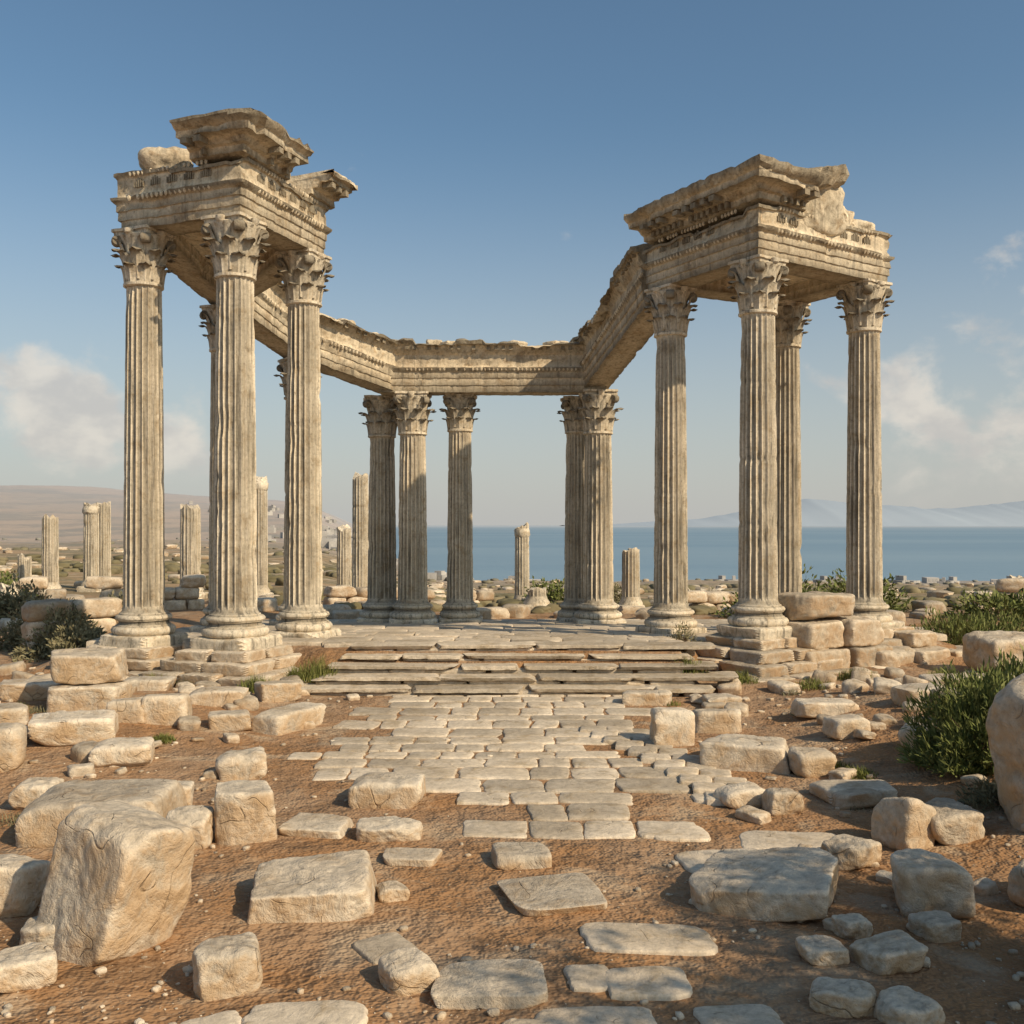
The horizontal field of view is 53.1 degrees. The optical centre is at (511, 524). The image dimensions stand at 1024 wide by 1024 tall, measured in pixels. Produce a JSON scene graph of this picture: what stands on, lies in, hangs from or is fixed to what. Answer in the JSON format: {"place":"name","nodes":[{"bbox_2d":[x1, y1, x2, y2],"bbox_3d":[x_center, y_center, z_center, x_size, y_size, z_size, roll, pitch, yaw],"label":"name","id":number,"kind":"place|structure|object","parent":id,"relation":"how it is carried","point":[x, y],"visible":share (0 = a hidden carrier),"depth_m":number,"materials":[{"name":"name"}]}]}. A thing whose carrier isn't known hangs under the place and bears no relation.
{"place":"outdoors","nodes":[
{"label":"outdoors","id":0,"kind":"place"},
{"bbox_2d":[21,597,122,656],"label":"ruined wall","id":1,"kind":"structure","parent":0,"point":[104,611],"depth_m":19.85,"materials":[{"name":"stone"}]},
{"bbox_2d":[352,472,368,596],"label":"ruined column","id":2,"kind":"structure","parent":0,"point":[360,517],"depth_m":33.79,"materials":[{"name":"stone"}]},
{"bbox_2d":[180,692,834,1023],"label":"stone path","id":3,"kind":"structure","parent":0,"point":[586,793],"depth_m":9.72,"materials":[{"name":"stone"}]},
{"bbox_2d":[0,485,1023,1023],"bbox_3d":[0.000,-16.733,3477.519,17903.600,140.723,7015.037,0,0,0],"label":"ground","id":4,"kind":"structure","parent":0,"point":[468,909],"depth_m":7.20,"materials":[{"name":"soil"}]},
{"bbox_2d":[0,607,24,651],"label":"bush","id":5,"kind":"object","parent":4,"relation":"on","point":[13,630],"visible":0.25,"depth_m":20.38,"materials":[{"name":"green plant"}]},
{"bbox_2d":[0,722,26,771],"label":"boulder","id":6,"kind":"object","parent":4,"relation":"on","point":[13,740],"visible":0.98,"depth_m":10.03,"materials":[{"name":"stone"}]},
{"bbox_2d":[0,702,28,724],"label":"stone block","id":7,"kind":"object","parent":4,"relation":"on","point":[12,712],"depth_m":11.69,"materials":[{"name":"stone"}]},
{"bbox_2d":[0,854,49,917],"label":"boulder","id":8,"kind":"object","parent":4,"relation":"on","point":[23,879],"visible":0.88,"depth_m":6.54,"materials":[{"name":"stone"}]},
{"bbox_2d":[17,553,33,591],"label":"ruined column","id":9,"kind":"structure","parent":4,"relation":"on","point":[24,568],"depth_m":39.81,"materials":[{"name":"stone"}]},
{"bbox_2d":[0,942,57,992],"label":"boulder","id":10,"kind":"object","parent":4,"relation":"on","point":[29,966],"visible":1,"depth_m":5.50,"materials":[{"name":"stone"}]},
{"bbox_2d":[0,678,58,701],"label":"stone block","id":11,"kind":"object","parent":4,"relation":"on","point":[25,689],"depth_m":13.39,"materials":[{"name":"stone"}]},
{"bbox_2d":[8,777,63,809],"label":"boulder","id":12,"kind":"object","parent":4,"relation":"on","point":[24,794],"visible":0.62,"depth_m":8.88,"materials":[{"name":"stone"}]},
{"bbox_2d":[0,573,72,618],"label":"bush","id":13,"kind":"object","parent":4,"relation":"on","point":[12,602],"visible":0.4,"depth_m":26.71,"materials":[{"name":"green plant"}]},
{"bbox_2d":[19,916,54,946],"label":"boulder","id":14,"kind":"object","parent":4,"relation":"on","point":[31,930],"visible":0.43,"depth_m":5.95,"materials":[{"name":"stone"}]},
{"bbox_2d":[37,514,61,595],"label":"ruined column","id":15,"kind":"structure","parent":4,"relation":"on","point":[50,551],"depth_m":37.79,"materials":[{"name":"stone"}]},
{"bbox_2d":[8,597,100,662],"bbox_3d":[-8.603,2.013,19.519,1.864,1.235,1.857,0,0,-16],"label":"bush","id":16,"kind":"object","parent":4,"relation":"on","point":[42,649],"visible":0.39,"depth_m":19.25,"materials":[{"name":"green plant"}]},
{"bbox_2d":[28,709,118,746],"bbox_3d":[-4.761,2.215,11.154,0.889,0.332,0.622,0,0,-20],"label":"stone block","id":17,"kind":"object","parent":4,"relation":"on","point":[60,728],"depth_m":10.92,"materials":[{"name":"stone"}]},
{"bbox_2d":[45,615,106,657],"bbox_3d":[-7.662,1.988,18.153,1.107,0.776,1.286,0,0,-35],"label":"bush","id":18,"kind":"object","parent":4,"relation":"on","point":[77,636],"visible":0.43,"depth_m":18.05,"materials":[{"name":"green plant"}]},
{"bbox_2d":[76,502,100,591],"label":"ruined column","id":19,"kind":"structure","parent":4,"relation":"on","point":[90,512],"depth_m":40.77,"materials":[{"name":"stone"}]},
{"bbox_2d":[46,681,132,712],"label":"stone block","id":20,"kind":"object","parent":4,"relation":"on","point":[66,697],"depth_m":12.57,"materials":[{"name":"stone"}]},
{"bbox_2d":[50,648,128,684],"bbox_3d":[-5.383,1.787,13.019,0.924,0.394,0.609,1,1,-14],"label":"stone block","id":21,"kind":"object","parent":20,"relation":"on","point":[74,666],"depth_m":12.77,"materials":[{"name":"stone"}]},
{"bbox_2d":[14,779,186,847],"bbox_3d":[-3.326,2.356,8.392,1.206,0.416,0.929,0,0,-6],"label":"stone block","id":22,"kind":"object","parent":4,"relation":"on","point":[42,817],"depth_m":8.13,"materials":[{"name":"stone"}]},
{"bbox_2d":[96,501,110,576],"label":"ruined column","id":23,"kind":"structure","parent":4,"relation":"on","point":[105,539],"depth_m":42.09,"materials":[{"name":"stone"}]},
{"bbox_2d":[16,574,205,609],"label":"ruined wall","id":24,"kind":"structure","parent":4,"relation":"on","point":[191,585],"depth_m":30.45,"materials":[{"name":"stone"}]},
{"bbox_2d":[35,799,194,966],"bbox_3d":[-2.416,2.196,6.198,0.770,0.927,0.660,8,-9,28],"label":"stone block","id":25,"kind":"object","parent":4,"relation":"on","point":[118,885],"depth_m":5.96,"materials":[{"name":"stone"}]},
{"bbox_2d":[88,737,154,766],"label":"stone block","id":26,"kind":"object","parent":4,"relation":"on","point":[127,752],"depth_m":10.31,"materials":[{"name":"stone"}]},
{"bbox_2d":[106,696,144,723],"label":"stone block","id":27,"kind":"object","parent":4,"relation":"on","point":[129,710],"depth_m":12.00,"materials":[{"name":"stone"}]},
{"bbox_2d":[122,676,176,690],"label":"stone block","id":28,"kind":"structure","parent":4,"relation":"on","point":[154,683],"depth_m":14.41,"materials":[{"name":"stone"}]},
{"bbox_2d":[141,693,192,725],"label":"stone block","id":29,"kind":"object","parent":4,"relation":"on","point":[169,709],"depth_m":12.09,"materials":[{"name":"stone"}]},
{"bbox_2d":[178,781,193,805],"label":"boulder","id":30,"kind":"object","parent":4,"relation":"on","point":[188,787],"visible":0.27,"depth_m":8.97,"materials":[{"name":"stone"}]},
{"bbox_2d":[166,805,213,848],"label":"boulder","id":31,"kind":"object","parent":4,"relation":"on","point":[198,820],"visible":0.64,"depth_m":7.91,"materials":[{"name":"stone"}]},
{"bbox_2d":[179,504,208,598],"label":"ruined column","id":32,"kind":"structure","parent":4,"relation":"on","point":[190,540],"depth_m":35.75,"materials":[{"name":"stone"}]},
{"bbox_2d":[189,686,248,706],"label":"stone block","id":33,"kind":"object","parent":4,"relation":"on","point":[216,696],"depth_m":13.50,"materials":[{"name":"stone"}]},
{"bbox_2d":[192,932,262,1001],"bbox_3d":[-1.554,2.426,5.593,0.373,0.287,0.351,0,0,-17],"label":"boulder","id":34,"kind":"object","parent":4,"relation":"on","point":[226,966],"visible":0.97,"depth_m":5.46,"materials":[{"name":"stone"}]},
{"bbox_2d":[208,709,251,731],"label":"stone block","id":35,"kind":"object","parent":4,"relation":"on","point":[230,720],"depth_m":12.20,"materials":[{"name":"stone"}]},
{"bbox_2d":[215,746,266,780],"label":"boulder","id":36,"kind":"object","parent":4,"relation":"on","point":[247,764],"visible":0.91,"depth_m":10.05,"materials":[{"name":"stone"}]},
{"bbox_2d":[214,780,276,844],"bbox_3d":[-2.126,2.338,8.182,0.497,0.518,0.423,2,1,-14],"label":"stone block","id":37,"kind":"object","parent":4,"relation":"on","point":[245,812],"depth_m":8.00,"materials":[{"name":"stone"}]},
{"bbox_2d":[237,673,272,692],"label":"grass tuft","id":38,"kind":"object","parent":4,"relation":"on","point":[251,682],"visible":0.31,"depth_m":14.96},
{"bbox_2d":[255,476,273,597],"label":"ruined column","id":39,"kind":"structure","parent":4,"relation":"on","point":[261,548],"depth_m":35.80,"materials":[{"name":"stone"}]},
{"bbox_2d":[254,680,301,701],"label":"stone block","id":40,"kind":"object","parent":4,"relation":"on","point":[280,691],"depth_m":14.22,"materials":[{"name":"stone"}]},
{"bbox_2d":[251,702,326,735],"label":"stone block","id":41,"kind":"object","parent":4,"relation":"on","point":[283,720],"depth_m":12.35,"materials":[{"name":"stone"}]},
{"bbox_2d":[247,850,376,923],"bbox_3d":[-1.311,2.406,6.758,0.815,0.271,0.723,-2,4,-7],"label":"stone block","id":42,"kind":"object","parent":4,"relation":"on","point":[335,887],"depth_m":6.51,"materials":[{"name":"stone"}]},
{"bbox_2d":[278,812,353,838],"bbox_3d":[-1.584,2.466,8.387,0.532,0.093,0.453,0,0,11],"label":"stone slab","id":43,"kind":"object","parent":4,"relation":"on","point":[318,825],"depth_m":8.28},
{"bbox_2d":[293,654,342,682],"bbox_3d":[-2.949,2.137,15.610,0.876,0.446,0.945,0,0,36],"label":"grass tuft","id":44,"kind":"object","parent":4,"relation":"on","point":[318,671],"visible":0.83,"depth_m":15.51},
{"bbox_2d":[336,524,351,597],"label":"ruined column","id":45,"kind":"structure","parent":4,"relation":"on","point":[344,574],"depth_m":37.80,"materials":[{"name":"stone"}]},
{"bbox_2d":[348,772,425,808],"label":"stone block","id":46,"kind":"object","parent":4,"relation":"on","point":[388,790],"depth_m":9.02,"materials":[{"name":"stone"}]},
{"bbox_2d":[356,816,422,841],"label":"boulder","id":47,"kind":"object","parent":4,"relation":"on","point":[386,829],"visible":0.99,"depth_m":8.10,"materials":[{"name":"stone"}]},
{"bbox_2d":[376,880,409,902],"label":"boulder","id":48,"kind":"object","parent":4,"relation":"on","point":[388,891],"visible":1,"depth_m":6.80,"materials":[{"name":"stone"}]},
{"bbox_2d":[323,585,493,607],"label":"ruined wall","id":49,"kind":"structure","parent":4,"relation":"on","point":[332,594],"depth_m":33.32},
{"bbox_2d":[378,948,439,996],"bbox_3d":[-0.568,2.442,5.600,0.291,0.190,0.286,0,6,-29],"label":"boulder","id":50,"kind":"object","parent":4,"relation":"on","point":[404,972],"visible":0.97,"depth_m":5.51,"materials":[{"name":"stone"}]},
{"bbox_2d":[383,847,441,866],"bbox_3d":[-0.751,2.473,7.618,0.432,0.068,0.281,0,0,6],"label":"stone slab","id":51,"kind":"object","parent":4,"relation":"on","point":[414,857],"depth_m":7.54,"materials":[{"name":"stone"}]},
{"bbox_2d":[0,562,974,644],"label":"field stones","id":52,"kind":"object","parent":4,"relation":"on","point":[266,603],"visible":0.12,"depth_m":28.56,"materials":[{"name":"stone"}]},
{"bbox_2d":[430,959,547,1009],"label":"stone slab","id":53,"kind":"structure","parent":4,"relation":"on","point":[506,984],"depth_m":5.44,"materials":[{"name":"stone"}]},
{"bbox_2d":[0,540,993,598],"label":"distant rocks","id":54,"kind":"object","parent":4,"relation":"on","point":[932,592],"visible":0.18,"depth_m":129.99,"materials":[{"name":"stone"}]},
{"bbox_2d":[0,536,995,614],"bbox_3d":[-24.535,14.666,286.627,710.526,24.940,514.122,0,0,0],"label":"distant scrub","id":55,"kind":"object","parent":4,"relation":"on","point":[173,565],"visible":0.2,"depth_m":63.23,"materials":[{"name":"plant"}]},
{"bbox_2d":[0,639,1023,967],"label":"rubble stones","id":56,"kind":"object","parent":4,"relation":"on","point":[854,685],"visible":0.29,"depth_m":12.32,"materials":[{"name":"stone"}]},
{"bbox_2d":[491,842,551,869],"bbox_3d":[0.066,2.455,7.584,0.432,0.128,0.336,0,0,-6],"label":"stone slab","id":57,"kind":"object","parent":4,"relation":"on","point":[518,855],"depth_m":7.47,"materials":[{"name":"stone"}]},
{"bbox_2d":[513,522,529,599],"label":"ruined column","id":58,"kind":"structure","parent":4,"relation":"on","point":[522,533],"depth_m":36.79,"materials":[{"name":"stone"}]},
{"bbox_2d":[86,108,962,696],"bbox_3d":[0.698,-1.841,21.144,16.646,9.292,12.561,0,0,0],"label":"ruined temple colonnade","id":59,"kind":"object","parent":4,"relation":"on","point":[232,228],"visible":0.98,"depth_m":18.29,"materials":[{"name":"stone"}]},
{"bbox_2d":[523,587,549,610],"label":"ruined column","id":60,"kind":"structure","parent":4,"relation":"on","point":[536,596],"depth_m":32.71,"materials":[{"name":"stone"}]},
{"bbox_2d":[522,575,563,602],"bbox_3d":[1.329,2.439,35.874,2.106,1.383,2.211,0,0,0],"label":"bush","id":61,"kind":"object","parent":4,"relation":"on","point":[556,594],"visible":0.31,"depth_m":35.75,"materials":[{"name":"green plant"}]},
{"bbox_2d":[497,872,606,916],"bbox_3d":[0.285,2.478,6.882,0.679,0.068,0.660,0,0,-14],"label":"stone slab","id":62,"kind":"object","parent":4,"relation":"on","point":[544,895],"depth_m":6.79,"materials":[{"name":"stone"}]},
{"bbox_2d":[189,501,1015,583],"bbox_3d":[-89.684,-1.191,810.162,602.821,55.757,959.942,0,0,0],"label":"distant town","id":63,"kind":"object","parent":4,"relation":"on","point":[329,539],"visible":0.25,"depth_m":411.00,"materials":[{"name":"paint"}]},
{"bbox_2d":[617,547,644,609],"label":"ruined column","id":64,"kind":"structure","parent":4,"relation":"on","point":[630,577],"depth_m":31.78,"materials":[{"name":"stone"}]},
{"bbox_2d":[622,690,671,705],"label":"stone block","id":65,"kind":"object","parent":4,"relation":"on","point":[646,697],"depth_m":14.18,"materials":[{"name":"stone"}]},
{"bbox_2d":[650,707,694,746],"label":"stone block","id":66,"kind":"object","parent":4,"relation":"on","point":[674,726],"depth_m":11.49,"materials":[{"name":"stone"}]},
{"bbox_2d":[663,622,702,641],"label":"bush","id":67,"kind":"object","parent":4,"relation":"on","point":[679,636],"visible":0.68,"depth_m":18.01,"materials":[{"name":"green plant"}]},
{"bbox_2d":[688,590,737,612],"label":"ruined wall","id":68,"kind":"structure","parent":4,"relation":"on","point":[707,598],"depth_m":31.39,"materials":[{"name":"stone"}]},
{"bbox_2d":[692,708,741,733],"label":"stone block","id":69,"kind":"object","parent":4,"relation":"on","point":[718,721],"depth_m":12.27,"materials":[{"name":"stone"}]},
{"bbox_2d":[702,693,741,704],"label":"stone block","id":70,"kind":"object","parent":4,"relation":"on","point":[725,698],"depth_m":14.03,"materials":[{"name":"stone"}]},
{"bbox_2d":[713,781,764,808],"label":"boulder","id":71,"kind":"object","parent":4,"relation":"on","point":[736,796],"visible":0.9,"depth_m":9.09,"materials":[{"name":"stone"}]},
{"bbox_2d":[699,734,791,774],"bbox_3d":[2.454,2.383,10.679,0.931,0.320,0.688,0,0,20],"label":"stone block","id":72,"kind":"object","parent":4,"relation":"on","point":[742,752],"depth_m":10.42,"materials":[{"name":"stone"}]},
{"bbox_2d":[689,847,838,921],"bbox_3d":[1.713,2.412,6.877,0.918,0.290,0.871,-7,-1,24],"label":"stone block","id":73,"kind":"object","parent":4,"relation":"on","point":[786,884],"depth_m":6.61,"materials":[{"name":"stone"}]},
{"bbox_2d":[762,787,803,815],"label":"boulder","id":74,"kind":"object","parent":4,"relation":"on","point":[781,801],"visible":0.97,"depth_m":8.84,"materials":[{"name":"stone"}]},
{"bbox_2d":[788,746,836,777],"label":"boulder","id":75,"kind":"object","parent":4,"relation":"on","point":[809,762],"visible":0.94,"depth_m":10.11,"materials":[{"name":"stone"}]},
{"bbox_2d":[796,677,829,690],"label":"grass tuft","id":76,"kind":"object","parent":4,"relation":"on","point":[811,685],"visible":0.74,"depth_m":15.54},
{"bbox_2d":[802,564,829,592],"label":"bush","id":77,"kind":"object","parent":4,"relation":"on","point":[811,586],"visible":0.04,"depth_m":29.80,"materials":[{"name":"green plant"}]},
{"bbox_2d":[795,935,849,966],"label":"boulder","id":78,"kind":"object","parent":4,"relation":"on","point":[821,950],"visible":1,"depth_m":5.81,"materials":[{"name":"stone"}]},
{"bbox_2d":[790,697,859,717],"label":"stone block","id":79,"kind":"object","parent":4,"relation":"on","point":[814,707],"depth_m":12.80,"materials":[{"name":"stone"}]},
{"bbox_2d":[809,977,876,1017],"bbox_3d":[1.717,2.449,5.313,0.350,0.147,0.261,0,0,11],"label":"boulder","id":80,"kind":"object","parent":4,"relation":"on","point":[849,998],"visible":0.96,"depth_m":5.23,"materials":[{"name":"stone"}]},
{"bbox_2d":[822,713,870,739],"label":"stone block","id":81,"kind":"object","parent":4,"relation":"on","point":[841,727],"depth_m":11.50,"materials":[{"name":"stone"}]},
{"bbox_2d":[820,834,881,871],"bbox_3d":[2.499,2.441,7.599,0.375,0.232,0.346,0,0,-34],"label":"boulder","id":82,"kind":"object","parent":4,"relation":"on","point":[850,852],"visible":0.8,"depth_m":7.49,"materials":[{"name":"stone"}]},
{"bbox_2d":[831,913,872,939],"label":"boulder","id":83,"kind":"object","parent":4,"relation":"on","point":[852,926],"visible":0.96,"depth_m":6.21,"materials":[{"name":"stone"}]},
{"bbox_2d":[809,779,897,803],"bbox_3d":[3.143,2.443,9.395,0.724,0.138,0.439,0,0,-3],"label":"stone slab","id":84,"kind":"object","parent":4,"relation":"on","point":[824,790],"depth_m":9.34,"materials":[{"name":"stone"}]},
{"bbox_2d":[823,568,916,611],"bbox_3d":[11.193,2.153,32.818,3.311,1.731,3.396,0,0,29],"label":"bush","id":85,"kind":"object","parent":4,"relation":"on","point":[890,594],"visible":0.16,"depth_m":32.68,"materials":[{"name":"green plant"}]},
{"bbox_2d":[849,929,927,975],"bbox_3d":[2.142,2.447,5.823,0.361,0.172,0.282,0,0,-17],"label":"boulder","id":86,"kind":"object","parent":4,"relation":"on","point":[892,952],"visible":1,"depth_m":5.75,"materials":[{"name":"stone"}]},
{"bbox_2d":[871,797,935,849],"bbox_3d":[3.075,2.343,8.022,0.391,0.458,0.408,13,-6,-28],"label":"boulder","id":87,"kind":"object","parent":4,"relation":"on","point":[899,823],"visible":0.83,"depth_m":7.86,"materials":[{"name":"stone"}]},
{"bbox_2d":[873,985,945,1023],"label":"boulder","id":88,"kind":"object","parent":4,"relation":"on","point":[899,1004],"visible":1,"depth_m":5.10,"materials":[{"name":"stone"}]},
{"bbox_2d":[890,683,944,705],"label":"stone block","id":89,"kind":"object","parent":4,"relation":"on","point":[898,693],"depth_m":12.62,"materials":[{"name":"stone"}]},
{"bbox_2d":[898,721,940,749],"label":"boulder","id":90,"kind":"object","parent":4,"relation":"on","point":[901,735],"visible":0.2,"depth_m":10.60,"materials":[{"name":"stone"}]},
{"bbox_2d":[890,848,975,918],"bbox_3d":[2.729,2.367,6.682,0.488,0.407,0.468,0,0,11],"label":"boulder","id":91,"kind":"object","parent":4,"relation":"on","point":[923,880],"visible":0.85,"depth_m":6.49,"materials":[{"name":"stone"}]},
{"bbox_2d":[906,910,961,942],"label":"boulder","id":92,"kind":"object","parent":4,"relation":"on","point":[937,926],"visible":1,"depth_m":6.17,"materials":[{"name":"stone"}]},
{"bbox_2d":[918,673,979,685],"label":"stone block","id":93,"kind":"object","parent":4,"relation":"on","point":[928,677],"depth_m":14.43,"materials":[{"name":"stone"}]},
{"bbox_2d":[894,659,1013,777],"bbox_3d":[4.535,1.823,9.719,1.515,1.130,1.495,0,0,-29],"label":"bush","id":94,"kind":"object","parent":4,"relation":"on","point":[958,742],"visible":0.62,"depth_m":9.64,"materials":[{"name":"green plant"}]},
{"bbox_2d":[925,797,984,845],"bbox_3d":[3.407,2.360,8.087,0.468,0.309,0.483,0,0,-11],"label":"boulder","id":95,"kind":"object","parent":4,"relation":"on","point":[953,822],"visible":0.65,"depth_m":7.89,"materials":[{"name":"stone"}]},
{"bbox_2d":[908,605,1006,645],"bbox_3d":[8.972,2.083,20.513,2.080,0.937,1.945,0,0,-36],"label":"bush","id":96,"kind":"object","parent":4,"relation":"on","point":[956,628],"visible":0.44,"depth_m":20.33,"materials":[{"name":"green plant"}]},
{"bbox_2d":[954,776,1003,813],"bbox_3d":[4.120,2.265,8.618,0.720,0.371,0.690,0,0,31],"label":"bush","id":97,"kind":"object","parent":4,"relation":"on","point":[985,792],"visible":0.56,"depth_m":8.56,"materials":[{"name":"green plant"}]},
{"bbox_2d":[941,587,1023,623],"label":"bush","id":98,"kind":"object","parent":4,"relation":"on","point":[1004,602],"visible":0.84,"depth_m":26.88,"materials":[{"name":"green plant"}]},
{"bbox_2d":[949,608,1023,639],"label":"bush","id":99,"kind":"object","parent":4,"relation":"on","point":[1012,625],"visible":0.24,"depth_m":21.36,"materials":[{"name":"green plant"}]},
{"bbox_2d":[957,642,1023,709],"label":"bush","id":100,"kind":"object","parent":4,"relation":"on","point":[1007,666],"visible":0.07,"depth_m":10.98,"materials":[{"name":"green plant"}]},
{"bbox_2d":[962,630,1023,672],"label":"boulder","id":101,"kind":"object","parent":4,"relation":"on","point":[979,647],"visible":0.58,"depth_m":17.14,"materials":[{"name":"stone"}]},
{"bbox_2d":[973,578,1023,612],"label":"ruined wall","id":102,"kind":"structure","parent":4,"relation":"on","point":[1010,585],"depth_m":29.51,"materials":[{"name":"stone"}]},
{"bbox_2d":[986,673,1023,829],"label":"boulder","id":103,"kind":"object","parent":4,"relation":"on","point":[1005,724],"visible":0.95,"depth_m":8.00,"materials":[{"name":"stone"}]},
{"bbox_2d":[1007,859,1023,907],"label":"boulder","id":104,"kind":"object","parent":4,"relation":"on","point":[1015,890],"visible":1,"depth_m":6.65,"materials":[{"name":"stone"}]},
{"bbox_2d":[0,690,1023,1023],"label":"gravel","id":105,"kind":"structure","parent":0,"point":[188,970],"depth_m":5.89,"materials":[{"name":"gravel"}]},
{"bbox_2d":[0,0,1023,524],"label":"sky","id":106,"kind":"structure","parent":0,"point":[497,153],"materials":[{"name":"blue"}]},
{"bbox_2d":[396,525,1023,581],"bbox_3d":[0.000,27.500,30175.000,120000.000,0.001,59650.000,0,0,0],"label":"sea","id":107,"kind":"structure","parent":0,"point":[964,553],"depth_m":1062.66,"materials":[{"name":"liquid"}]},
{"bbox_2d":[561,499,1023,525],"bbox_3d":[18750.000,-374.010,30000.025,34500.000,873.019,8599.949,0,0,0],"label":"distant mountains","id":108,"kind":"structure","parent":0,"point":[815,512],"depth_m":27839.21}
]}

